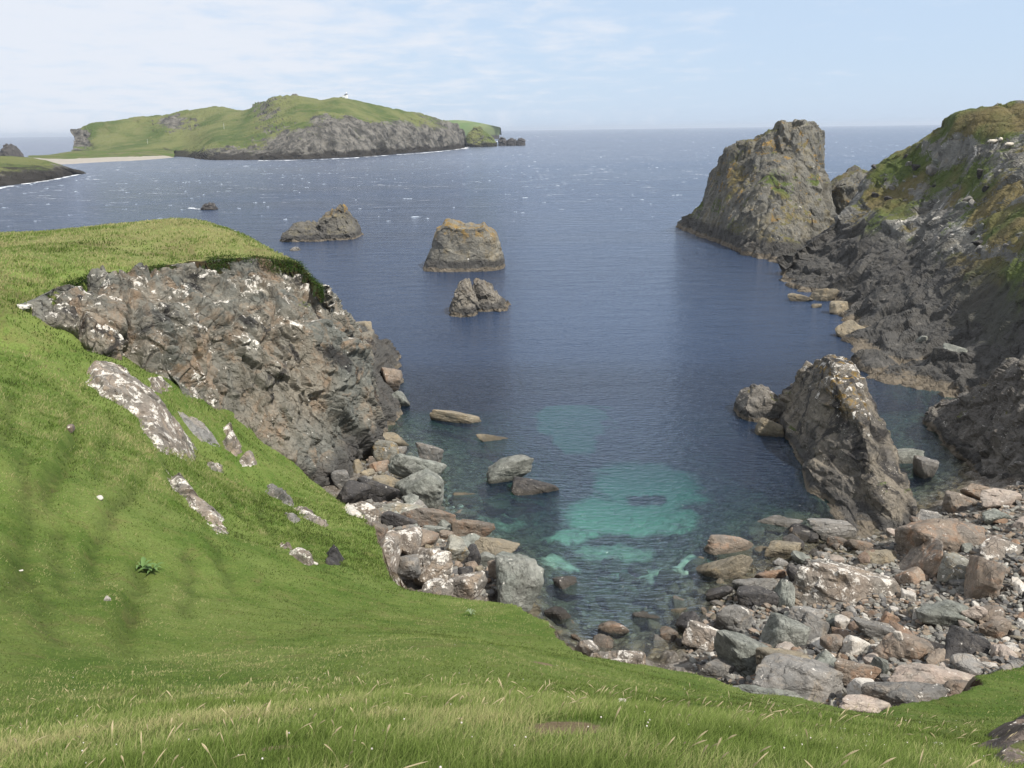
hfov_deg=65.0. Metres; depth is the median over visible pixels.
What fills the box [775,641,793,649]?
stone
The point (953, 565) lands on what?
boulder
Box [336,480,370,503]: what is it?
boulder
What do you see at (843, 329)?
boulder
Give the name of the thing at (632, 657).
boulder
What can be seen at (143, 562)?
leafy plant
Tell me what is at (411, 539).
boulder
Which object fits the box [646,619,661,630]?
stone
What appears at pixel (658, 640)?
stone
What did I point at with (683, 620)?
boulder
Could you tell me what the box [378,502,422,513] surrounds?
boulder
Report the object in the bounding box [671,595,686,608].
stone
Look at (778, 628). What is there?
boulder
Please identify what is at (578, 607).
stone
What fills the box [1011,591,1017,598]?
stone
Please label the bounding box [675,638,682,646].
stone
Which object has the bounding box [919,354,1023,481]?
rocky spur
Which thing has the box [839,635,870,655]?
boulder
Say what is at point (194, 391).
rock outcrop
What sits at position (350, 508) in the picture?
rock outcrop
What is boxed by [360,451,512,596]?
rubble
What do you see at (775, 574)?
boulder
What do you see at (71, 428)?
stone
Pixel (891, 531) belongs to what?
stone
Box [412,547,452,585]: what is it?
boulder
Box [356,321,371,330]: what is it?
boulder
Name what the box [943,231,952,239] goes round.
outcrop rock
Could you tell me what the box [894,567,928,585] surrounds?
boulder
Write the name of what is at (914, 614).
boulder
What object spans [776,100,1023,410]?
headland
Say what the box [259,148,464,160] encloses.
foam
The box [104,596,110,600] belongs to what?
stone
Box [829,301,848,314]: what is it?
boulder
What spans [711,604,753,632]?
boulder
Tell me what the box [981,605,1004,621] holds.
stone
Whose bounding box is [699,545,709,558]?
stone
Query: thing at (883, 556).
boulder
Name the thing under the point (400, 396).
boulder
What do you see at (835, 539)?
boulder
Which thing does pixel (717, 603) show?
stone
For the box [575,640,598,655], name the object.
boulder
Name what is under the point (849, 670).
boulder
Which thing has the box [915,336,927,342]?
outcrop rock
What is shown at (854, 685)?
boulder
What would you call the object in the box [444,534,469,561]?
boulder
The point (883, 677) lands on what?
stone
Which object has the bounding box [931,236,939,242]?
outcrop rock
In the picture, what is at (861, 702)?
boulder
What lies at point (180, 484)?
rock outcrop
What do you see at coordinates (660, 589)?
stone
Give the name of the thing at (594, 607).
stone
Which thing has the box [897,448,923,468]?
boulder
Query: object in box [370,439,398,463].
boulder
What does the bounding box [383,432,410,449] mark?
boulder
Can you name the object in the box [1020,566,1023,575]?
stone
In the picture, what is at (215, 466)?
rock outcrop
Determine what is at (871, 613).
stone
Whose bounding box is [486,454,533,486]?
boulder
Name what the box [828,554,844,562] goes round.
stone
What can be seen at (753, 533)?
boulder
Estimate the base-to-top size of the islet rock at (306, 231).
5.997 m
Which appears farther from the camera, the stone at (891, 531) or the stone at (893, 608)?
the stone at (891, 531)
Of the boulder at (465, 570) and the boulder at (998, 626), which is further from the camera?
the boulder at (465, 570)
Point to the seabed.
(555, 540)
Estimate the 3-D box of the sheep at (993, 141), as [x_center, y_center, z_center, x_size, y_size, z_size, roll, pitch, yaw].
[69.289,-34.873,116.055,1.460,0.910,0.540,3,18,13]
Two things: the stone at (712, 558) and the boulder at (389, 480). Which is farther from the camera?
the boulder at (389, 480)
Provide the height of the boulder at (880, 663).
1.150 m
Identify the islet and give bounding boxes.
[465,126,496,146]
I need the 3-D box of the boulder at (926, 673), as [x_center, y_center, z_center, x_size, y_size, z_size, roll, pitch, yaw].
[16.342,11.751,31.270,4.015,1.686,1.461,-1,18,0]
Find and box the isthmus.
[28,149,174,163]
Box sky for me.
[0,0,1023,136]
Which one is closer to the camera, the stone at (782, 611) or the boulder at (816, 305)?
the stone at (782, 611)
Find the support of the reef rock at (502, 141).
in the water
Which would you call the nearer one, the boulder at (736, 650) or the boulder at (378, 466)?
the boulder at (736, 650)
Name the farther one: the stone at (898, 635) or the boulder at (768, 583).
the boulder at (768, 583)
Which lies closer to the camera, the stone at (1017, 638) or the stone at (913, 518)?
the stone at (1017, 638)
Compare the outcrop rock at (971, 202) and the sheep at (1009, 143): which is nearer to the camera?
the outcrop rock at (971, 202)
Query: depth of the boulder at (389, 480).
56.59 m
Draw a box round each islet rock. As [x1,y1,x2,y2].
[280,220,325,241]
[316,204,363,240]
[449,278,480,317]
[472,278,510,311]
[733,384,786,421]
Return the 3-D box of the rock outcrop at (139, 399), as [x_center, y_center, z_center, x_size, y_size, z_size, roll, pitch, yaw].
[-18.607,2.136,39.828,5.650,6.128,6.800,-1,18,0]
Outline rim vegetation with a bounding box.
[59,254,324,301]
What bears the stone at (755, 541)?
on the seabed
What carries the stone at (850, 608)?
on the seabed
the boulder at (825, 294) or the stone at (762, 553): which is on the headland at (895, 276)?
the boulder at (825, 294)
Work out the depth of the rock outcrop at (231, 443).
45.70 m
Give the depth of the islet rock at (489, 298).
116.26 m
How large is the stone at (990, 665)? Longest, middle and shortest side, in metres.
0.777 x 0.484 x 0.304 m
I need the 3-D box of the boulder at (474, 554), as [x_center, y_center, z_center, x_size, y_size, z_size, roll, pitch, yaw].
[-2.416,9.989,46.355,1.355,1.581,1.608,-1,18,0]
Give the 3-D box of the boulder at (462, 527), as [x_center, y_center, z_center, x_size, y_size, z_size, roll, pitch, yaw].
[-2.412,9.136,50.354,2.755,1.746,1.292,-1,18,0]
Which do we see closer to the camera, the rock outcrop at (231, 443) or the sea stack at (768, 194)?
the rock outcrop at (231, 443)
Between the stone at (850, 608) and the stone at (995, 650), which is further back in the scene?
the stone at (850, 608)
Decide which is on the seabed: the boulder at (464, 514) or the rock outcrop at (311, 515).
the boulder at (464, 514)
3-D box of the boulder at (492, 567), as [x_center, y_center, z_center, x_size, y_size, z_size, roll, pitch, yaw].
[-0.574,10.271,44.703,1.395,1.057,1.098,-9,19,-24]
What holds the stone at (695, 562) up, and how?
on the seabed
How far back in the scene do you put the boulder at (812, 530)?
51.02 m
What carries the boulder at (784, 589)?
on the seabed
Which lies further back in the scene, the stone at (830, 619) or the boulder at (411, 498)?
the boulder at (411, 498)
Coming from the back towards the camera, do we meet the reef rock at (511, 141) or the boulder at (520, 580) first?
the reef rock at (511, 141)
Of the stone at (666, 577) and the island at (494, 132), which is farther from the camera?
the island at (494, 132)
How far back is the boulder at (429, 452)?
62.54 m
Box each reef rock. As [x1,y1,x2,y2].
[200,202,217,209]
[290,247,299,250]
[498,137,506,145]
[507,138,516,145]
[517,138,525,145]
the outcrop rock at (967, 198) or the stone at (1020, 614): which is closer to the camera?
the stone at (1020, 614)
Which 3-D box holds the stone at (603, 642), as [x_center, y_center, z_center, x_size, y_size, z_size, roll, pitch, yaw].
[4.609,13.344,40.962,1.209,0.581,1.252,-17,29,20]
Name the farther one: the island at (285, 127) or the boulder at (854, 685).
the island at (285, 127)
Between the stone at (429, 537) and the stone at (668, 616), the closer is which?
the stone at (668, 616)
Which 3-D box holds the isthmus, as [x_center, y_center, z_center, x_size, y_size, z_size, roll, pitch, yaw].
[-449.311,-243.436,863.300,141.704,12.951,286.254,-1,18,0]
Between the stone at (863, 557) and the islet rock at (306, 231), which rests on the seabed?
the stone at (863, 557)
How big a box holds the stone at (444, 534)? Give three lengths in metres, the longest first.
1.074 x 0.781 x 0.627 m
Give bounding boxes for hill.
[0,347,1023,767]
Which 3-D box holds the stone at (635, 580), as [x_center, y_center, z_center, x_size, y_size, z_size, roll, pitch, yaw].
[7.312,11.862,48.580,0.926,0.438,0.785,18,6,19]
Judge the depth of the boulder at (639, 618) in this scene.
43.13 m
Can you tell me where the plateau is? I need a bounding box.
[0,221,328,354]
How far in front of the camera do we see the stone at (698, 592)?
45.62 m
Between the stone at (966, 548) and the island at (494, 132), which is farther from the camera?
the island at (494, 132)
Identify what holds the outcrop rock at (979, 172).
on the headland at (895, 276)
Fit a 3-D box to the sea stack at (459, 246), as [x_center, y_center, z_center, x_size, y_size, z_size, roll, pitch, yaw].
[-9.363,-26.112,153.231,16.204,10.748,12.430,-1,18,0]
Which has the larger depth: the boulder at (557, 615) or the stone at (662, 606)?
the stone at (662, 606)
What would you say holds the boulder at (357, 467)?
on the seabed
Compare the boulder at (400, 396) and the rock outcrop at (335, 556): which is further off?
the boulder at (400, 396)
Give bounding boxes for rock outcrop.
[85,360,196,460]
[147,376,170,393]
[167,473,228,533]
[178,412,219,446]
[186,387,202,398]
[207,462,222,471]
[223,422,241,455]
[239,450,256,466]
[265,483,293,505]
[280,542,313,565]
[285,512,300,522]
[292,506,328,526]
[325,544,344,564]
[345,502,365,518]
[978,714,1023,766]
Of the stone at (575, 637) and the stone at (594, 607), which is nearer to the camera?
the stone at (575, 637)
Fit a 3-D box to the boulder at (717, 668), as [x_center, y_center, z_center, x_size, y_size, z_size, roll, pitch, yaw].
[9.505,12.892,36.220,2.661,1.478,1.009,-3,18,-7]
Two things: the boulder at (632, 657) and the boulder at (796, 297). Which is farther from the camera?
the boulder at (796, 297)
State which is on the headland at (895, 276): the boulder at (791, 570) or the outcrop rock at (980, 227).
the outcrop rock at (980, 227)
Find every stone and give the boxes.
[66,424,74,432]
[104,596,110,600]
[360,468,374,475]
[368,456,376,463]
[406,524,416,528]
[414,499,427,507]
[421,529,438,546]
[437,519,451,530]
[439,530,453,539]
[459,536,470,547]
[461,533,480,543]
[463,561,477,571]
[475,565,483,570]
[509,539,522,549]
[564,619,577,632]
[571,634,580,641]
[574,604,582,609]
[578,577,587,581]
[588,602,600,611]
[592,634,612,651]
[599,566,606,572]
[607,565,619,573]
[612,612,641,629]
[624,588,631,596]
[628,565,648,576]
[631,577,638,583]
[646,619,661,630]
[649,633,653,640]
[653,634,666,645]
[654,569,680,584]
[655,587,664,592]
[655,602,669,611]
[660,626,678,642]
[662,612,673,621]
[664,582,678,593]
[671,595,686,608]
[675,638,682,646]
[683,556,707,570]
[692,588,705,597]
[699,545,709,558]
[701,607,706,614]
[706,585,732,601]
[708,555,716,560]
[709,600,725,606]
[716,578,723,584]
[752,539,758,544]
[753,546,767,552]
[756,550,764,555]
[763,603,770,608]
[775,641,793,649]
[778,607,788,614]
[782,511,804,520]
[782,534,804,548]
[787,523,811,542]
[791,550,811,563]
[791,646,806,653]
[808,532,818,542]
[809,549,818,554]
[810,637,822,649]
[817,544,827,550]
[826,613,838,626]
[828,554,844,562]
[831,543,840,549]
[831,627,850,637]
[840,611,853,618]
[846,605,856,612]
[857,549,874,563]
[863,653,878,664]
[866,610,876,616]
[879,673,889,681]
[886,528,894,536]
[889,606,898,611]
[889,620,911,633]
[890,568,902,573]
[892,631,902,640]
[897,614,907,618]
[907,606,919,613]
[909,515,920,521]
[926,648,945,663]
[939,662,949,667]
[948,579,964,586]
[950,653,984,675]
[958,620,971,628]
[961,543,973,553]
[980,662,998,668]
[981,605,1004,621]
[991,646,998,655]
[993,518,1007,523]
[1009,635,1022,640]
[1010,576,1023,594]
[1011,516,1023,529]
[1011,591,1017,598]
[1017,612,1023,617]
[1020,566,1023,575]
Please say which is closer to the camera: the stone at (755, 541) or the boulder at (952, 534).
the boulder at (952, 534)
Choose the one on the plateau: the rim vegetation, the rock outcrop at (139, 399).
the rim vegetation
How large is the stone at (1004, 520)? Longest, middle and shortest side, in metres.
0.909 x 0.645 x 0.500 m
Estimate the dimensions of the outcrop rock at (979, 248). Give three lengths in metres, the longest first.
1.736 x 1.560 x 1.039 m
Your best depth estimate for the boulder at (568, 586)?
46.16 m
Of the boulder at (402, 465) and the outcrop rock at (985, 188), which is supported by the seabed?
the boulder at (402, 465)
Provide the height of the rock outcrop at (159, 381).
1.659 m
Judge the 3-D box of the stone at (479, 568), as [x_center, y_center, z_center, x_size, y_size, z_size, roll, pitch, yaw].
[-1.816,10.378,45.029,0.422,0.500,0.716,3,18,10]
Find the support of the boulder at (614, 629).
on the seabed
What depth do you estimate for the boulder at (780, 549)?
48.86 m
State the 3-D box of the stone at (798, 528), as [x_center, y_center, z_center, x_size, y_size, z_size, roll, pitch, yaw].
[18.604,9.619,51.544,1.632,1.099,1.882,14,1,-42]
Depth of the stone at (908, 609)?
39.50 m
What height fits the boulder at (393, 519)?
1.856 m
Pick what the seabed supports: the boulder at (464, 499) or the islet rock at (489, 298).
the boulder at (464, 499)
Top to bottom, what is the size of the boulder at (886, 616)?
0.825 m
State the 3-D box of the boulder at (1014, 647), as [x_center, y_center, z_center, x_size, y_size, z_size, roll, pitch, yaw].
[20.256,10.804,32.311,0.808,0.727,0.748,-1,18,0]
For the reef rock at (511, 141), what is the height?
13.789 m
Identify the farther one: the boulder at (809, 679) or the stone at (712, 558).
the stone at (712, 558)
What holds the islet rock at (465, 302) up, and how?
in the water
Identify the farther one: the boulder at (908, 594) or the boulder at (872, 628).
the boulder at (908, 594)
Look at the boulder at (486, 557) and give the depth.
46.27 m
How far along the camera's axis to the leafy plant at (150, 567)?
24.00 m
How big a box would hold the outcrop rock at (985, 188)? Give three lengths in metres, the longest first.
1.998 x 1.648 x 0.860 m
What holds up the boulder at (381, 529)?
on the hill
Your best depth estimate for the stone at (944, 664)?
32.41 m
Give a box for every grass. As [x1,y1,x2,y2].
[0,347,391,579]
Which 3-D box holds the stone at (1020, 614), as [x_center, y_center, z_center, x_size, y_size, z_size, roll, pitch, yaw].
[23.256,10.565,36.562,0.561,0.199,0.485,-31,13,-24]
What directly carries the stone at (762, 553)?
on the seabed
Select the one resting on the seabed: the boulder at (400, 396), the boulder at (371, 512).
the boulder at (371, 512)
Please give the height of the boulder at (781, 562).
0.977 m
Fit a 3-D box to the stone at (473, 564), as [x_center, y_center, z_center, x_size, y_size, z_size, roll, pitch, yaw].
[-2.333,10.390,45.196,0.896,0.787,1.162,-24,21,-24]
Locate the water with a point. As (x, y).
(622, 351)
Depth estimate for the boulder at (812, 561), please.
47.25 m
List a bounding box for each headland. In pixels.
[0,156,85,186]
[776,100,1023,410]
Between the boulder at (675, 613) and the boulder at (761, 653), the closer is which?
the boulder at (761, 653)
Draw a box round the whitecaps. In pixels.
[3,133,896,216]
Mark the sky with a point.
(65, 65)
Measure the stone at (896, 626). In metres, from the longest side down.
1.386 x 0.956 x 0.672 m
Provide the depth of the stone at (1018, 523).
46.30 m
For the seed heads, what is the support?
on the hill
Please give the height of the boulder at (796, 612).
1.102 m
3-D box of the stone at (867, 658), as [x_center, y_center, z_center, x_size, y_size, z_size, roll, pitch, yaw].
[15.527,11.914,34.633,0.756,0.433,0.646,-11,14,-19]
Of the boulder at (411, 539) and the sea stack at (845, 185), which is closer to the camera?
the boulder at (411, 539)
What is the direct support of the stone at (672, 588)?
on the seabed
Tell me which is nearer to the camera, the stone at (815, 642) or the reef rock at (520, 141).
the stone at (815, 642)
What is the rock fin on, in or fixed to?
on the seabed
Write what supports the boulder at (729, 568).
on the seabed
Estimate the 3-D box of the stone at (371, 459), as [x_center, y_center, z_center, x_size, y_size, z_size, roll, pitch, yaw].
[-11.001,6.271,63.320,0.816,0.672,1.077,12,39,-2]
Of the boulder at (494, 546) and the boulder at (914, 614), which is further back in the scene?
the boulder at (494, 546)
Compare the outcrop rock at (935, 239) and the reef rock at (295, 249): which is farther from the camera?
the reef rock at (295, 249)
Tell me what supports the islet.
in the water
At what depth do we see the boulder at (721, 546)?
49.51 m
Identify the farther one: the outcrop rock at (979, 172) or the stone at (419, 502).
the outcrop rock at (979, 172)
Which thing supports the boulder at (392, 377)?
on the cliff
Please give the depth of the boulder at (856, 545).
49.18 m
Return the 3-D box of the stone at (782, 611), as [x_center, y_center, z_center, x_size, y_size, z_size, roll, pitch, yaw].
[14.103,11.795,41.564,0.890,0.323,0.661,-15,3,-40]
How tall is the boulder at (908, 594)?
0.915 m
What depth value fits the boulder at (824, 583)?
42.15 m
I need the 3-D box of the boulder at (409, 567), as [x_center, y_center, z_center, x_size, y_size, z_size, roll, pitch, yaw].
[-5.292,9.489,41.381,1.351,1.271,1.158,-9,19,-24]
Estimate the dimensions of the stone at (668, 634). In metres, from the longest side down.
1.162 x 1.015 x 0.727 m
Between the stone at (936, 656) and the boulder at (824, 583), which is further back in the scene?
the boulder at (824, 583)
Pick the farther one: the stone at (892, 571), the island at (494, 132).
the island at (494, 132)
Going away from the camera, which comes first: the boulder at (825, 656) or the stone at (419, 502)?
the boulder at (825, 656)
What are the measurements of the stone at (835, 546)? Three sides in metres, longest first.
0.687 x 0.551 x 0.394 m
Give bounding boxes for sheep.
[986,139,997,145]
[1004,142,1013,148]
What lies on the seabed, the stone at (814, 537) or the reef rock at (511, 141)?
the stone at (814, 537)
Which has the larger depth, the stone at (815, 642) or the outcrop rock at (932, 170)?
the outcrop rock at (932, 170)
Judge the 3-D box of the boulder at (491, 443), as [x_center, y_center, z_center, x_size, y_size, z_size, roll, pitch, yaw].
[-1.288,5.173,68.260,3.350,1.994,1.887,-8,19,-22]
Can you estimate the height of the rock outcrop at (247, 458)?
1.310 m
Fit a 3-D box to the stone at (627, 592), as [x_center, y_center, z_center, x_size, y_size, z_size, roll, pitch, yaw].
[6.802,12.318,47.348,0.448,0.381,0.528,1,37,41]
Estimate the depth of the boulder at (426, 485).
54.89 m
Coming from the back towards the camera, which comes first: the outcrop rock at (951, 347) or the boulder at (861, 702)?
the outcrop rock at (951, 347)
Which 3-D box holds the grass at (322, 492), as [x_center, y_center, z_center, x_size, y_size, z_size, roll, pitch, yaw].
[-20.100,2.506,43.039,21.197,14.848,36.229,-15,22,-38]
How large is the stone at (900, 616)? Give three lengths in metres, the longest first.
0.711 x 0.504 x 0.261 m
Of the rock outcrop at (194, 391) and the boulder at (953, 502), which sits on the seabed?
the boulder at (953, 502)
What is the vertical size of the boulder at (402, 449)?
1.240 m
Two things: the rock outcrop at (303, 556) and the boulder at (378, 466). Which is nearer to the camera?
the rock outcrop at (303, 556)
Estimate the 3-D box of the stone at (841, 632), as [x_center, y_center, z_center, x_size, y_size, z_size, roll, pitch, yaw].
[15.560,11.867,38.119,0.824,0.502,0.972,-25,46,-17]
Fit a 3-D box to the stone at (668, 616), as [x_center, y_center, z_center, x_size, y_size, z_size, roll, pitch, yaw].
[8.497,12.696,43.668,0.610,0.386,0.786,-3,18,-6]
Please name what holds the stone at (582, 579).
on the seabed
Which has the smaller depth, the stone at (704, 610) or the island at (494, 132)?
the stone at (704, 610)
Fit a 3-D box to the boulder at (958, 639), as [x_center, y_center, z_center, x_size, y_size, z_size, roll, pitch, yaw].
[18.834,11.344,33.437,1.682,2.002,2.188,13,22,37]
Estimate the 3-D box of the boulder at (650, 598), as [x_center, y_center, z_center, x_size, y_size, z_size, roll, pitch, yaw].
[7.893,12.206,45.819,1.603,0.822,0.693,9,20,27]
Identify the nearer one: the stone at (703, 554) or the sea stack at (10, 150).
the stone at (703, 554)
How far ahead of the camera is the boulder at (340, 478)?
56.02 m
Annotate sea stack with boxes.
[0,143,23,156]
[423,218,504,271]
[676,119,836,262]
[830,165,867,214]
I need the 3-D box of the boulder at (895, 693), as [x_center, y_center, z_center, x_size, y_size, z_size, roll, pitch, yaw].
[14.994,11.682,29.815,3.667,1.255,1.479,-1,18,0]
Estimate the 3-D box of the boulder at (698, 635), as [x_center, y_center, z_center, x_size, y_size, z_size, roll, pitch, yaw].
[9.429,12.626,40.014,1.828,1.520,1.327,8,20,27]
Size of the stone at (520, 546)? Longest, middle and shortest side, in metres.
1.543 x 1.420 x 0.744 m
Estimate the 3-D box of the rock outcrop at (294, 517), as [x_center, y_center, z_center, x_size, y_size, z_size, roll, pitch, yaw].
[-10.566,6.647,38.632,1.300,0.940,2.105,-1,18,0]
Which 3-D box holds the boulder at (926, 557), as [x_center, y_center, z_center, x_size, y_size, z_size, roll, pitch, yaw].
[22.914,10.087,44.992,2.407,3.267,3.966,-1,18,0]
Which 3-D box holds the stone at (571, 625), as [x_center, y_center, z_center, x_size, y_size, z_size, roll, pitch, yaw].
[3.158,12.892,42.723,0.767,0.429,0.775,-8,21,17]
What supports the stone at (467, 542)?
on the seabed
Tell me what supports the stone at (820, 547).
on the seabed
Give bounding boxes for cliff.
[17,258,407,486]
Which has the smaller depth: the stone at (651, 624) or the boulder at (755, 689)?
the boulder at (755, 689)
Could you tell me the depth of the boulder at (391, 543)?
40.34 m
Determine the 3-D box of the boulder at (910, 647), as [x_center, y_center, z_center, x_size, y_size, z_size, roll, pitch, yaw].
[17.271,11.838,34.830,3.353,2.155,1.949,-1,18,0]
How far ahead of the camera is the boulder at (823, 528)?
50.73 m
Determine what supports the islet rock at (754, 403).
in the water
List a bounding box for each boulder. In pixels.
[331,469,349,489]
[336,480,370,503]
[351,501,380,525]
[352,459,363,473]
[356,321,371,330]
[357,477,399,501]
[367,460,388,471]
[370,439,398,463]
[371,521,387,540]
[372,475,398,488]
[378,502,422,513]
[380,530,401,573]
[381,367,401,391]
[381,511,416,527]
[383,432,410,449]
[388,453,446,477]
[392,390,409,408]
[395,468,443,508]
[397,554,421,579]
[398,446,406,453]
[398,527,422,554]
[400,508,455,526]
[402,494,418,503]
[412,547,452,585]
[415,442,443,462]
[422,578,453,595]
[423,525,450,532]
[430,409,480,426]
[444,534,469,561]
[448,571,487,599]
[451,492,478,506]
[451,519,494,536]
[453,509,477,519]
[458,566,472,574]
[461,543,480,565]
[474,537,519,555]
[476,434,518,454]
[480,552,494,566]
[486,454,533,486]
[487,559,496,578]
[495,551,543,612]
[511,476,558,499]
[544,606,577,625]
[553,576,589,597]
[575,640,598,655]
[590,650,645,664]
[593,621,628,637]
[595,594,624,610]
[631,610,662,627]
[636,591,664,606]
[669,608,686,619]
[675,611,702,632]
[681,620,717,650]
[688,554,752,581]
[698,658,735,678]
[703,535,756,558]
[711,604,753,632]
[714,630,767,676]
[732,578,777,589]
[733,684,801,697]
[736,585,779,608]
[747,527,764,540]
[750,515,802,533]
[752,653,845,702]
[754,570,786,578]
[755,417,784,436]
[755,647,810,664]
[760,612,810,647]
[764,540,800,557]
[772,558,788,566]
[774,579,794,607]
[786,563,798,581]
[788,293,812,301]
[788,606,824,621]
[792,562,900,606]
[801,611,829,644]
[802,528,824,540]
[807,518,856,540]
[809,288,838,300]
[810,559,824,562]
[811,304,821,307]
[812,551,830,557]
[814,650,836,666]
[820,634,843,653]
[827,536,846,547]
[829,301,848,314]
[834,614,849,628]
[834,658,881,685]
[835,320,865,337]
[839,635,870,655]
[839,694,892,712]
[846,539,873,550]
[846,677,874,694]
[848,621,860,632]
[852,617,896,638]
[860,549,897,564]
[861,681,949,705]
[870,656,888,677]
[872,633,944,661]
[881,611,899,622]
[887,663,974,683]
[894,518,985,554]
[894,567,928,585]
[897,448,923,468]
[899,538,943,577]
[901,588,915,600]
[912,607,917,618]
[913,455,938,482]
[915,599,973,626]
[916,509,942,519]
[937,552,968,582]
[942,490,976,512]
[943,680,967,696]
[945,625,991,658]
[960,483,990,500]
[961,605,987,620]
[963,555,1005,599]
[979,536,1023,559]
[979,615,1011,637]
[980,488,1021,508]
[982,508,1010,524]
[990,644,1018,657]
[999,660,1019,669]
[1006,644,1020,651]
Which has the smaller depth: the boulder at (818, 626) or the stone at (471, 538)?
the boulder at (818, 626)
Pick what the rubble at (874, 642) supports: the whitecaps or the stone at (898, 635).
the stone at (898, 635)
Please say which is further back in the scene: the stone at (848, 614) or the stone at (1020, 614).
the stone at (848, 614)
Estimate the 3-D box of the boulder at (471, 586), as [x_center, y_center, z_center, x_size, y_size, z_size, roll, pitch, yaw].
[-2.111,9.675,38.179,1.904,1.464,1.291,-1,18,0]
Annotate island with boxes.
[70,95,467,159]
[447,120,501,138]
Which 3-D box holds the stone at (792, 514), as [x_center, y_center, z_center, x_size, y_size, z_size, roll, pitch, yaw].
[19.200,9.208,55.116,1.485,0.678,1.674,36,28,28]
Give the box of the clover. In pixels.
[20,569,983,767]
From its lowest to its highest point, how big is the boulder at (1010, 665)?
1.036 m
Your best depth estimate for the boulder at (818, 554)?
48.35 m
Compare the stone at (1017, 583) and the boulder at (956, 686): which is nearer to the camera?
the boulder at (956, 686)
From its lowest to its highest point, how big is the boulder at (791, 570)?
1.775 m
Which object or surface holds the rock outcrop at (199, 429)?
on the hill
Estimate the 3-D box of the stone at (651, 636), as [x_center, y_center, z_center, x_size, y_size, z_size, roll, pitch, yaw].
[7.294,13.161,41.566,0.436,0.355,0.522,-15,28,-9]
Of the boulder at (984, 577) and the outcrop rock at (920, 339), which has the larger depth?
the outcrop rock at (920, 339)
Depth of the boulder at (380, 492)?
53.84 m
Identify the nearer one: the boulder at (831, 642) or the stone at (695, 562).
the boulder at (831, 642)
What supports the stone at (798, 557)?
on the seabed
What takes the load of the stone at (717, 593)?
on the seabed
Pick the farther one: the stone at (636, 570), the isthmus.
the isthmus
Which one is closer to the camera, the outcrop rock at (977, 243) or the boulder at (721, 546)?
the boulder at (721, 546)
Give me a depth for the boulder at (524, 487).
57.89 m
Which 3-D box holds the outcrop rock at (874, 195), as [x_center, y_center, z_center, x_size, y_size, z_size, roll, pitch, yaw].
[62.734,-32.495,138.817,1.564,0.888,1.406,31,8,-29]
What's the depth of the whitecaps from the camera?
434.96 m
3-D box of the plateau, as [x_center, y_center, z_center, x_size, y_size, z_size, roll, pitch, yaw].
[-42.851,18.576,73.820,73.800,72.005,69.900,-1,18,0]
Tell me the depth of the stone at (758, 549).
49.80 m
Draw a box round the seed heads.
[5,646,1023,767]
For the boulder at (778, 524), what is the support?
on the seabed
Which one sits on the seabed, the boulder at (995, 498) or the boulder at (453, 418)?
the boulder at (995, 498)
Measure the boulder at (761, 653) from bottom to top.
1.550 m
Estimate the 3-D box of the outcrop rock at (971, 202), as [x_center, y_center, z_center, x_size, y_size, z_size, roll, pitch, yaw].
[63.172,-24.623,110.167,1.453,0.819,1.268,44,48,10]
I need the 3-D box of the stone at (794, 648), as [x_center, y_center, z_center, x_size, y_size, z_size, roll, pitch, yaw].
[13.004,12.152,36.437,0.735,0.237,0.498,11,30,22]
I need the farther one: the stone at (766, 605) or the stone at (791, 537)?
the stone at (791, 537)
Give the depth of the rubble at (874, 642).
40.14 m
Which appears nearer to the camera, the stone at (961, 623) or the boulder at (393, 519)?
the stone at (961, 623)
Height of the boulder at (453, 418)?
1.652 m
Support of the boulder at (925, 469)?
on the seabed
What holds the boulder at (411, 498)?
on the seabed
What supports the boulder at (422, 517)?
on the seabed
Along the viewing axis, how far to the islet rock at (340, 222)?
195.00 m
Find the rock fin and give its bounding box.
[778,354,918,540]
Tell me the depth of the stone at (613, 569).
49.77 m
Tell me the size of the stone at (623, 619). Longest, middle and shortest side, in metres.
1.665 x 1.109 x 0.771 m
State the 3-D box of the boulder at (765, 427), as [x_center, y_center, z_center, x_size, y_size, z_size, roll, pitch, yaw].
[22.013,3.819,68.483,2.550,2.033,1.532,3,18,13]
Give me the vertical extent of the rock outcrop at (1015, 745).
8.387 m
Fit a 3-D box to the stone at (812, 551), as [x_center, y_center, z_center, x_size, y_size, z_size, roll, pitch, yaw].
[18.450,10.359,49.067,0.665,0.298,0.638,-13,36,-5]
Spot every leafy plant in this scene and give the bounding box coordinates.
[136,557,156,568]
[138,562,162,573]
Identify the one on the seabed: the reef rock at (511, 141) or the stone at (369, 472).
the stone at (369, 472)
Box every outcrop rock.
[871,192,878,197]
[911,164,920,170]
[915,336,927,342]
[928,164,938,175]
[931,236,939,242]
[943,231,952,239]
[943,343,967,352]
[955,201,967,209]
[962,196,972,201]
[968,199,975,207]
[971,240,983,245]
[976,245,981,253]
[977,168,982,178]
[977,223,983,230]
[982,185,989,191]
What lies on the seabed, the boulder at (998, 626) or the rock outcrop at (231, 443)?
the boulder at (998, 626)
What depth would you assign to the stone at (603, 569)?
49.96 m
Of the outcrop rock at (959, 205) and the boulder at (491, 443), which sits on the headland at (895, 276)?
the outcrop rock at (959, 205)
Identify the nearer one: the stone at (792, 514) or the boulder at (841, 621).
the boulder at (841, 621)
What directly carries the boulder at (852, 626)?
on the seabed
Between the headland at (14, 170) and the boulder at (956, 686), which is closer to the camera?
the boulder at (956, 686)
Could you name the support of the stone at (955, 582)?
on the seabed
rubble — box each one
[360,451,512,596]
[685,480,1023,706]
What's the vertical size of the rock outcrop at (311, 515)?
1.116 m
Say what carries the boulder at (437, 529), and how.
on the seabed
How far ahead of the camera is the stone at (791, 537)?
50.10 m
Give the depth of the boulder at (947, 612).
37.19 m
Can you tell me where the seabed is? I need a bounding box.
[322,399,1023,707]

